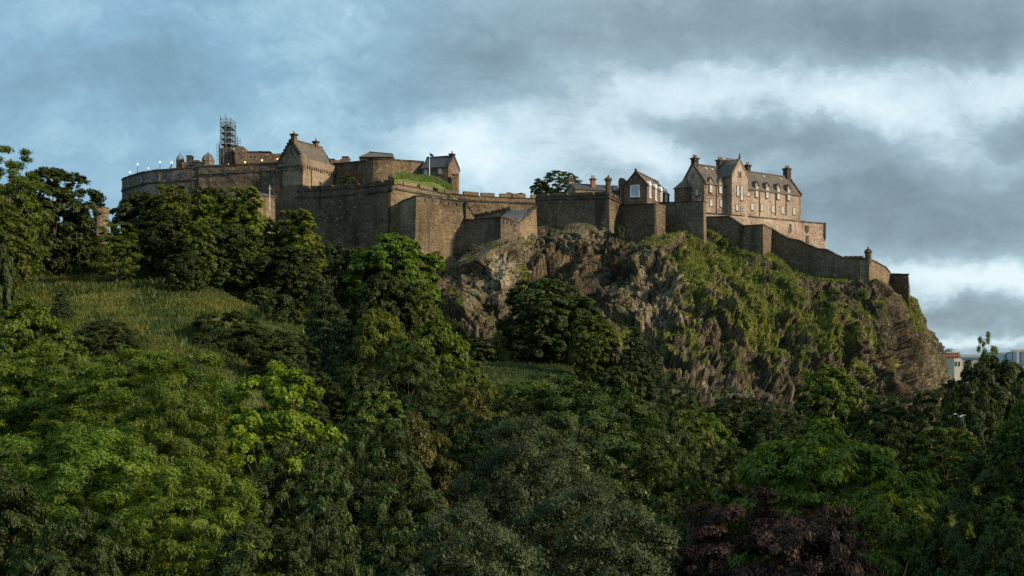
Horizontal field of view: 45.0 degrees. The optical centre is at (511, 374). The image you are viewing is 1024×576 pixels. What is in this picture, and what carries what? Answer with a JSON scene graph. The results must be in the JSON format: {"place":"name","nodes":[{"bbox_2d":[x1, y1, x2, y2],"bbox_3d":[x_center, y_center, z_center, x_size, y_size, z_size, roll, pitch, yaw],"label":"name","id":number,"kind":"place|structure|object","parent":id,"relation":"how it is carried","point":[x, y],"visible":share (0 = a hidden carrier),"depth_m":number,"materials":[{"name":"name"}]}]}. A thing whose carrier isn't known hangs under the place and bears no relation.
{"place":"outdoors","nodes":[
{"label":"outdoors","id":0,"kind":"place"},
{"bbox_2d":[12,269,260,361],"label":"dry grass","id":1,"kind":"structure","parent":0,"point":[210,306],"depth_m":164.40,"materials":[{"name":"green plant"}]},
{"bbox_2d":[0,233,1014,575],"bbox_3d":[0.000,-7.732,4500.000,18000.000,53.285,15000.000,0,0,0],"label":"ground","id":2,"kind":"structure","parent":0,"point":[272,327],"depth_m":169.42,"materials":[{"name":"green plant"}]},
{"bbox_2d":[0,242,16,316],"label":"bush","id":3,"kind":"object","parent":2,"relation":"on","point":[8,276],"visible":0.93,"depth_m":149.61,"materials":[{"name":"green plant"}]},
{"bbox_2d":[0,204,36,293],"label":"lime tree","id":4,"kind":"object","parent":2,"relation":"on","point":[22,267],"visible":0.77,"depth_m":165.62,"materials":[{"name":"green plant"}]},
{"bbox_2d":[0,145,53,292],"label":"birch tree","id":5,"kind":"object","parent":2,"relation":"on","point":[31,204],"visible":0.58,"depth_m":172.10,"materials":[{"name":"green plant"}]},
{"bbox_2d":[0,464,68,575],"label":"broadleaf tree","id":6,"kind":"object","parent":2,"relation":"on","point":[14,518],"visible":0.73,"depth_m":49.50,"materials":[{"name":"green plant"}]},
{"bbox_2d":[0,297,79,438],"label":"sycamore tree","id":7,"kind":"object","parent":2,"relation":"on","point":[25,336],"visible":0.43,"depth_m":100.67,"materials":[{"name":"green plant"}]},
{"bbox_2d":[7,166,106,273],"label":"broadleaf tree","id":8,"kind":"object","parent":2,"relation":"on","point":[83,223],"visible":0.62,"depth_m":202.86,"materials":[{"name":"green plant"}]},
{"bbox_2d":[29,332,102,465],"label":"lime tree","id":9,"kind":"object","parent":2,"relation":"on","point":[74,344],"visible":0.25,"depth_m":95.30,"materials":[{"name":"green plant"}]},
{"bbox_2d":[13,508,155,575],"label":"broadleaf tree","id":10,"kind":"object","parent":2,"relation":"on","point":[79,563],"visible":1,"depth_m":45.83,"materials":[{"name":"green plant"}]},
{"bbox_2d":[0,342,169,558],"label":"ash tree","id":11,"kind":"object","parent":2,"relation":"on","point":[21,407],"visible":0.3,"depth_m":75.44,"materials":[{"name":"green plant"}]},
{"bbox_2d":[0,426,216,575],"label":"ash tree","id":12,"kind":"object","parent":2,"relation":"on","point":[89,451],"visible":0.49,"depth_m":54.66,"materials":[{"name":"green plant"}]},
{"bbox_2d":[72,319,147,382],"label":"broadleaf tree","id":13,"kind":"object","parent":2,"relation":"on","point":[106,346],"visible":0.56,"depth_m":116.99,"materials":[{"name":"green plant"}]},
{"bbox_2d":[93,219,141,282],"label":"birch tree","id":14,"kind":"object","parent":2,"relation":"on","point":[116,265],"visible":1,"depth_m":189.48,"materials":[{"name":"green plant"}]},
{"bbox_2d":[104,191,179,270],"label":"broadleaf tree","id":15,"kind":"object","parent":2,"relation":"on","point":[122,209],"visible":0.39,"depth_m":204.52,"materials":[{"name":"green plant"}]},
{"bbox_2d":[32,346,269,558],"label":"ash tree","id":16,"kind":"object","parent":2,"relation":"on","point":[158,365],"visible":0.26,"depth_m":72.34,"materials":[{"name":"green plant"}]},
{"bbox_2d":[121,165,198,232],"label":"battery wall","id":17,"kind":"structure","parent":2,"relation":"on","point":[145,181],"depth_m":283.99,"materials":[{"name":"brown stone"}]},
{"bbox_2d":[130,211,205,276],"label":"broadleaf tree","id":18,"kind":"object","parent":2,"relation":"on","point":[149,241],"visible":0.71,"depth_m":193.39,"materials":[{"name":"green plant"}]},
{"bbox_2d":[145,184,201,272],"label":"lime tree","id":19,"kind":"object","parent":2,"relation":"on","point":[170,201],"visible":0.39,"depth_m":201.58,"materials":[{"name":"green plant"}]},
{"bbox_2d":[98,370,251,575],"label":"ash tree","id":20,"kind":"object","parent":2,"relation":"on","point":[176,442],"visible":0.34,"depth_m":63.06,"materials":[{"name":"green plant"}]},
{"bbox_2d":[75,455,281,575],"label":"ash tree","id":21,"kind":"object","parent":2,"relation":"on","point":[168,553],"visible":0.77,"depth_m":49.04,"materials":[{"name":"green plant"}]},
{"bbox_2d":[160,252,212,292],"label":"broadleaf tree","id":22,"kind":"object","parent":2,"relation":"on","point":[188,266],"visible":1,"depth_m":180.84,"materials":[{"name":"green plant"}]},
{"bbox_2d":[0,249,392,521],"bbox_3d":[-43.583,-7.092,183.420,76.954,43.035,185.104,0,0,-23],"label":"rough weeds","id":23,"kind":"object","parent":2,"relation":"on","point":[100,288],"visible":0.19,"depth_m":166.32,"materials":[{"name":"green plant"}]},
{"bbox_2d":[181,220,220,283],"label":"lime tree","id":24,"kind":"object","parent":2,"relation":"on","point":[189,247],"visible":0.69,"depth_m":189.17,"materials":[{"name":"green plant"}]},
{"bbox_2d":[189,223,257,290],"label":"broadleaf tree","id":25,"kind":"object","parent":2,"relation":"on","point":[226,273],"visible":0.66,"depth_m":192.72,"materials":[{"name":"green plant"}]},
{"bbox_2d":[187,310,292,363],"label":"broadleaf tree","id":26,"kind":"object","parent":2,"relation":"on","point":[240,330],"visible":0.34,"depth_m":137.14,"materials":[{"name":"green plant"}]},
{"bbox_2d":[210,186,269,291],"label":"lime tree","id":27,"kind":"object","parent":2,"relation":"on","point":[240,207],"visible":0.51,"depth_m":202.31,"materials":[{"name":"green plant"}]},
{"bbox_2d":[198,162,282,222],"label":"wall","id":28,"kind":"structure","parent":2,"relation":"on","point":[262,177],"depth_m":279.28,"materials":[{"name":"brown stone"}]},
{"bbox_2d":[202,518,318,575],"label":"broadleaf tree","id":29,"kind":"object","parent":2,"relation":"on","point":[240,562],"visible":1,"depth_m":43.51,"materials":[{"name":"green plant"}]},
{"bbox_2d":[187,359,360,568],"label":"maple tree","id":30,"kind":"object","parent":2,"relation":"on","point":[262,421],"visible":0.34,"depth_m":68.85,"materials":[{"name":"green plant"}]},
{"bbox_2d":[257,293,305,324],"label":"bush","id":31,"kind":"object","parent":2,"relation":"on","point":[270,305],"visible":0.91,"depth_m":178.76,"materials":[{"name":"green plant"}]},
{"bbox_2d":[246,329,320,397],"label":"broadleaf tree","id":32,"kind":"object","parent":2,"relation":"on","point":[257,356],"visible":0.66,"depth_m":126.52,"materials":[{"name":"green plant"}]},
{"bbox_2d":[250,245,329,312],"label":"broadleaf tree","id":33,"kind":"object","parent":2,"relation":"on","point":[300,274],"visible":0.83,"depth_m":193.74,"materials":[{"name":"green plant"}]},
{"bbox_2d":[257,209,327,299],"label":"lime tree","id":34,"kind":"object","parent":2,"relation":"on","point":[295,240],"visible":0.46,"depth_m":202.67,"materials":[{"name":"green plant"}]},
{"bbox_2d":[260,368,346,443],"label":"broadleaf tree","id":35,"kind":"object","parent":2,"relation":"on","point":[322,404],"visible":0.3,"depth_m":111.09,"materials":[{"name":"green plant"}]},
{"bbox_2d":[247,430,369,575],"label":"broadleaf tree","id":36,"kind":"object","parent":2,"relation":"on","point":[272,480],"visible":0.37,"depth_m":62.90,"materials":[{"name":"green plant"}]},
{"bbox_2d":[296,284,344,387],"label":"conifer tree","id":37,"kind":"object","parent":2,"relation":"on","point":[321,324],"visible":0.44,"depth_m":140.71,"materials":[{"name":"green plant"}]},
{"bbox_2d":[284,442,367,571],"bbox_3d":[-7.977,10.852,54.030,4.253,15.800,4.173,0,0,-13],"label":"ivy clad tree","id":38,"kind":"object","parent":2,"relation":"on","point":[319,505],"visible":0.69,"depth_m":53.54,"materials":[{"name":"green plant"}]},
{"bbox_2d":[292,523,374,575],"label":"broadleaf tree","id":39,"kind":"object","parent":2,"relation":"on","point":[350,560],"visible":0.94,"depth_m":44.68,"materials":[{"name":"green plant"}]},
{"bbox_2d":[319,309,362,422],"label":"conifer tree","id":40,"kind":"object","parent":2,"relation":"on","point":[340,347],"visible":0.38,"depth_m":137.13,"materials":[{"name":"green plant"}]},
{"bbox_2d":[325,246,380,331],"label":"broadleaf tree","id":41,"kind":"object","parent":2,"relation":"on","point":[342,294],"visible":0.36,"depth_m":210.98,"materials":[{"name":"green plant"}]},
{"bbox_2d":[315,363,393,469],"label":"broadleaf tree","id":42,"kind":"object","parent":2,"relation":"on","point":[352,380],"visible":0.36,"depth_m":114.74,"materials":[{"name":"green plant"}]},
{"bbox_2d":[334,390,408,520],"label":"lime tree","id":43,"kind":"object","parent":2,"relation":"on","point":[385,406],"visible":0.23,"depth_m":102.86,"materials":[{"name":"green plant"}]},
{"bbox_2d":[340,307,413,425],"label":"tree","id":44,"kind":"object","parent":2,"relation":"on","point":[365,352],"visible":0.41,"depth_m":134.47,"materials":[{"name":"green plant"}]},
{"bbox_2d":[319,415,444,575],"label":"broadleaf tree","id":45,"kind":"object","parent":2,"relation":"on","point":[392,458],"visible":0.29,"depth_m":66.80,"materials":[{"name":"green plant"}]},
{"bbox_2d":[345,271,421,349],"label":"broadleaf tree","id":46,"kind":"object","parent":2,"relation":"on","point":[370,294],"visible":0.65,"depth_m":194.45,"materials":[{"name":"green plant"}]},
{"bbox_2d":[342,232,444,345],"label":"sycamore tree","id":47,"kind":"object","parent":2,"relation":"on","point":[382,252],"visible":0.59,"depth_m":204.77,"materials":[{"name":"green plant"}]},
{"bbox_2d":[336,473,466,575],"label":"broadleaf tree","id":48,"kind":"object","parent":2,"relation":"on","point":[417,515],"visible":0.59,"depth_m":54.64,"materials":[{"name":"green plant"}]},
{"bbox_2d":[375,340,448,434],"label":"broadleaf tree","id":49,"kind":"object","parent":2,"relation":"on","point":[386,378],"visible":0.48,"depth_m":124.73,"materials":[{"name":"green plant"}]},
{"bbox_2d":[372,410,460,573],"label":"hawthorn tree","id":50,"kind":"object","parent":2,"relation":"on","point":[429,457],"visible":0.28,"depth_m":82.97,"materials":[{"name":"green plant"}]},
{"bbox_2d":[381,390,458,511],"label":"broadleaf tree","id":51,"kind":"object","parent":2,"relation":"on","point":[432,409],"visible":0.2,"depth_m":102.88,"materials":[{"name":"green plant"}]},
{"bbox_2d":[399,314,476,429],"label":"sycamore tree","id":52,"kind":"object","parent":2,"relation":"on","point":[438,327],"visible":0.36,"depth_m":130.62,"materials":[{"name":"green plant"}]},
{"bbox_2d":[426,407,498,522],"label":"broadleaf tree","id":53,"kind":"object","parent":2,"relation":"on","point":[456,448],"visible":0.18,"depth_m":87.05,"materials":[{"name":"green plant"}]},
{"bbox_2d":[428,384,498,496],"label":"hawthorn tree","id":54,"kind":"object","parent":2,"relation":"on","point":[471,395],"visible":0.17,"depth_m":97.63,"materials":[{"name":"green plant"}]},
{"bbox_2d":[437,359,491,456],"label":"lime tree","id":55,"kind":"object","parent":2,"relation":"on","point":[461,374],"visible":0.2,"depth_m":119.20,"materials":[{"name":"green plant"}]},
{"bbox_2d":[396,496,544,575],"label":"whitebeam","id":56,"kind":"object","parent":2,"relation":"on","point":[470,561],"visible":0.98,"depth_m":47.13,"materials":[{"name":"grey plant"}]},
{"bbox_2d":[444,411,619,575],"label":"whitebeam","id":57,"kind":"object","parent":2,"relation":"on","point":[538,482],"visible":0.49,"depth_m":61.01,"materials":[{"name":"green plant"}]},
{"bbox_2d":[492,277,594,362],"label":"broadleaf tree","id":58,"kind":"object","parent":2,"relation":"on","point":[542,306],"visible":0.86,"depth_m":209.50,"materials":[{"name":"green plant"}]},
{"bbox_2d":[446,370,689,575],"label":"dense beech","id":59,"kind":"object","parent":2,"relation":"on","point":[587,392],"visible":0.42,"depth_m":85.62,"materials":[{"name":"green plant"}]},
{"bbox_2d":[541,295,613,361],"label":"broadleaf tree","id":60,"kind":"object","parent":2,"relation":"on","point":[587,303],"visible":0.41,"depth_m":209.98,"materials":[{"name":"green plant"}]},
{"bbox_2d":[428,350,753,469],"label":"garden grass","id":61,"kind":"structure","parent":2,"relation":"on","point":[505,371],"depth_m":192.36,"materials":[{"name":"plant"}]},
{"bbox_2d":[568,315,619,382],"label":"lime tree","id":62,"kind":"object","parent":2,"relation":"on","point":[596,363],"visible":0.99,"depth_m":196.43,"materials":[{"name":"green plant"}]},
{"bbox_2d":[508,472,688,575],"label":"whitebeam","id":63,"kind":"object","parent":2,"relation":"on","point":[630,541],"visible":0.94,"depth_m":48.71,"materials":[{"name":"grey plant"}]},
{"bbox_2d":[593,365,638,401],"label":"bush","id":64,"kind":"object","parent":2,"relation":"on","point":[623,378],"visible":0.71,"depth_m":188.40,"materials":[{"name":"green plant"}]},
{"bbox_2d":[611,326,659,399],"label":"conifer tree","id":65,"kind":"object","parent":2,"relation":"on","point":[639,361],"visible":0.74,"depth_m":194.69,"materials":[{"name":"green plant"}]},
{"bbox_2d":[614,403,702,533],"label":"broadleaf tree","id":66,"kind":"object","parent":2,"relation":"on","point":[683,434],"visible":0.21,"depth_m":108.49,"materials":[{"name":"green plant"}]},
{"bbox_2d":[639,461,717,575],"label":"lime tree","id":67,"kind":"object","parent":2,"relation":"on","point":[675,480],"visible":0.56,"depth_m":73.41,"materials":[{"name":"green plant"}]},
{"bbox_2d":[656,380,702,454],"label":"broadleaf tree","id":68,"kind":"object","parent":2,"relation":"on","point":[669,399],"visible":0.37,"depth_m":148.87,"materials":[{"name":"green plant"}]},
{"bbox_2d":[662,409,724,513],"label":"lime tree","id":69,"kind":"object","parent":2,"relation":"on","point":[694,427],"visible":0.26,"depth_m":116.99,"materials":[{"name":"green plant"}]},
{"bbox_2d":[676,440,760,573],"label":"broadleaf tree","id":70,"kind":"object","parent":2,"relation":"on","point":[707,472],"visible":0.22,"depth_m":94.88,"materials":[{"name":"green plant"}]},
{"bbox_2d":[702,394,777,465],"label":"broadleaf tree","id":71,"kind":"object","parent":2,"relation":"on","point":[737,433],"visible":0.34,"depth_m":155.89,"materials":[{"name":"green plant"}]},
{"bbox_2d":[666,483,855,575],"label":"copper beech","id":72,"kind":"object","parent":2,"relation":"on","point":[713,542],"visible":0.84,"depth_m":48.88,"materials":[{"name":"purple plant"}]},
{"bbox_2d":[742,400,808,482],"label":"broadleaf tree","id":73,"kind":"object","parent":2,"relation":"on","point":[760,434],"visible":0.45,"depth_m":149.08,"materials":[{"name":"green plant"}]},
{"bbox_2d":[763,413,845,518],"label":"broadleaf tree","id":74,"kind":"object","parent":2,"relation":"on","point":[790,434],"visible":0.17,"depth_m":126.47,"materials":[{"name":"green plant"}]},
{"bbox_2d":[771,504,884,575],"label":"copper beech","id":75,"kind":"object","parent":2,"relation":"on","point":[853,564],"visible":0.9,"depth_m":46.41,"materials":[{"name":"purple plant"}]},
{"bbox_2d":[793,363,866,483],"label":"sycamore tree","id":76,"kind":"object","parent":2,"relation":"on","point":[828,387],"visible":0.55,"depth_m":156.47,"materials":[{"name":"green plant"}]},
{"bbox_2d":[710,417,954,575],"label":"chestnut tree","id":77,"kind":"object","parent":2,"relation":"on","point":[800,474],"visible":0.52,"depth_m":67.82,"materials":[{"name":"green plant"}]},
{"bbox_2d":[846,417,932,519],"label":"broadleaf tree","id":78,"kind":"object","parent":2,"relation":"on","point":[889,440],"visible":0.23,"depth_m":120.89,"materials":[{"name":"green plant"}]},
{"bbox_2d":[853,393,934,490],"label":"broadleaf tree","id":79,"kind":"object","parent":2,"relation":"on","point":[896,412],"visible":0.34,"depth_m":148.68,"materials":[{"name":"green plant"}]},
{"bbox_2d":[802,473,987,575],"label":"chestnut tree","id":80,"kind":"object","parent":2,"relation":"on","point":[912,508],"visible":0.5,"depth_m":56.19,"materials":[{"name":"green plant"}]},
{"bbox_2d":[900,385,968,485],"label":"broadleaf tree","id":81,"kind":"object","parent":2,"relation":"on","point":[936,410],"visible":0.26,"depth_m":145.15,"materials":[{"name":"green plant"}]},
{"bbox_2d":[903,427,988,539],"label":"lime tree","id":82,"kind":"object","parent":2,"relation":"on","point":[947,483],"visible":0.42,"depth_m":116.81,"materials":[{"name":"green plant"}]},
{"bbox_2d":[911,495,1003,575],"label":"broadleaf tree","id":83,"kind":"object","parent":2,"relation":"on","point":[957,543],"visible":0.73,"depth_m":53.61,"materials":[{"name":"green plant"}]},
{"bbox_2d":[940,376,1001,505],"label":"broadleaf tree","id":84,"kind":"object","parent":2,"relation":"on","point":[990,404],"visible":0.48,"depth_m":134.16,"materials":[{"name":"green plant"}]},
{"bbox_2d":[938,354,1023,506],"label":"broadleaf tree","id":85,"kind":"object","parent":2,"relation":"on","point":[981,370],"visible":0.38,"depth_m":148.69,"materials":[{"name":"green plant"}]},
{"bbox_2d":[951,441,1023,575],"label":"broadleaf tree","id":86,"kind":"object","parent":2,"relation":"on","point":[968,472],"visible":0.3,"depth_m":91.28,"materials":[{"name":"green plant"}]},
{"bbox_2d":[954,517,1023,575],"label":"broadleaf tree","id":87,"kind":"object","parent":2,"relation":"on","point":[1014,564],"visible":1,"depth_m":45.88,"materials":[{"name":"green plant"}]},
{"bbox_2d":[975,495,1023,564],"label":"lime tree","id":88,"kind":"object","parent":2,"relation":"on","point":[998,503],"visible":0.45,"depth_m":61.45,"materials":[{"name":"green plant"}]},
{"bbox_2d":[979,428,1023,498],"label":"broadleaf tree","id":89,"kind":"object","parent":2,"relation":"on","point":[1016,443],"visible":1,"depth_m":65.88,"materials":[{"name":"green plant"}]},
{"bbox_2d":[993,391,1023,508],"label":"sycamore tree","id":90,"kind":"object","parent":2,"relation":"on","point":[1014,421],"visible":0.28,"depth_m":111.93,"materials":[{"name":"green plant"}]},
{"bbox_2d":[0,0,1023,354],"label":"sky","id":91,"kind":"structure","parent":0,"point":[898,125],"materials":[{"name":"blue"}]},
{"bbox_2d":[310,222,953,429],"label":"castle rock","id":92,"kind":"object","parent":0,"point":[572,252],"visible":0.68,"depth_m":241.03,"materials":[{"name":"stone"}]},
{"bbox_2d":[275,131,334,243],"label":"crow stepped tower","id":93,"kind":"structure","parent":92,"relation":"on","point":[306,164],"depth_m":277.08,"materials":[{"name":"brown stone"}]},
{"bbox_2d":[295,180,389,262],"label":"long curtain wall","id":94,"kind":"structure","parent":92,"relation":"on","point":[348,215],"depth_m":264.30,"materials":[{"name":"brown stone"}]},
{"bbox_2d":[358,158,395,186],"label":"round bastion","id":95,"kind":"object","parent":92,"relation":"on","point":[376,169],"visible":0.47,"depth_m":275.83,"materials":[{"name":"stone"}]},
{"bbox_2d":[398,195,469,275],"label":"bastion","id":96,"kind":"object","parent":92,"relation":"on","point":[430,224],"visible":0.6,"depth_m":253.47,"materials":[{"name":"brown stone"}]},
{"bbox_2d":[390,180,535,247],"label":"gun parapet wall","id":97,"kind":"structure","parent":92,"relation":"on","point":[478,204],"depth_m":267.07,"materials":[{"name":"brown stone"}]},
{"bbox_2d":[463,216,519,246],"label":"front wall","id":98,"kind":"structure","parent":92,"relation":"on","point":[478,231],"depth_m":252.27,"materials":[{"name":"brown stone"}]},
{"bbox_2d":[535,192,620,237],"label":"tall rock wall","id":99,"kind":"structure","parent":92,"relation":"on","point":[598,210],"depth_m":261.04,"materials":[{"name":"brown stone"}]},
{"bbox_2d":[619,203,665,242],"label":"recessed wall","id":100,"kind":"structure","parent":92,"relation":"on","point":[636,221],"depth_m":259.24,"materials":[{"name":"stone"}]},
{"bbox_2d":[623,168,669,203],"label":"white windowed range","id":101,"kind":"structure","parent":92,"relation":"on","point":[639,187],"depth_m":269.57,"materials":[{"name":"brown stone"}]},
{"bbox_2d":[419,228,936,397],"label":"ledge grass","id":102,"kind":"structure","parent":92,"relation":"on","point":[783,273],"depth_m":241.03,"materials":[{"name":"green plant"}]},
{"bbox_2d":[658,201,706,244],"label":"plain middle wall","id":103,"kind":"structure","parent":92,"relation":"on","point":[688,216],"depth_m":258.00,"materials":[{"name":"stone"}]},
{"bbox_2d":[706,216,772,255],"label":"stepped zigzag wall","id":104,"kind":"structure","parent":92,"relation":"on","point":[756,238],"depth_m":258.29,"materials":[{"name":"stone"}]},
{"bbox_2d":[706,212,824,247],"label":"terrace wall","id":105,"kind":"structure","parent":92,"relation":"on","point":[809,232],"depth_m":291.30,"materials":[{"name":"stone"}]},
{"bbox_2d":[673,153,801,224],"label":"gabled hall","id":106,"kind":"structure","parent":105,"relation":"on","point":[732,186],"depth_m":279.80,"materials":[{"name":"stone"}]},
{"bbox_2d":[772,228,871,281],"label":"descending wall","id":107,"kind":"structure","parent":92,"relation":"on","point":[800,256],"depth_m":255.62,"materials":[{"name":"brown stone"}]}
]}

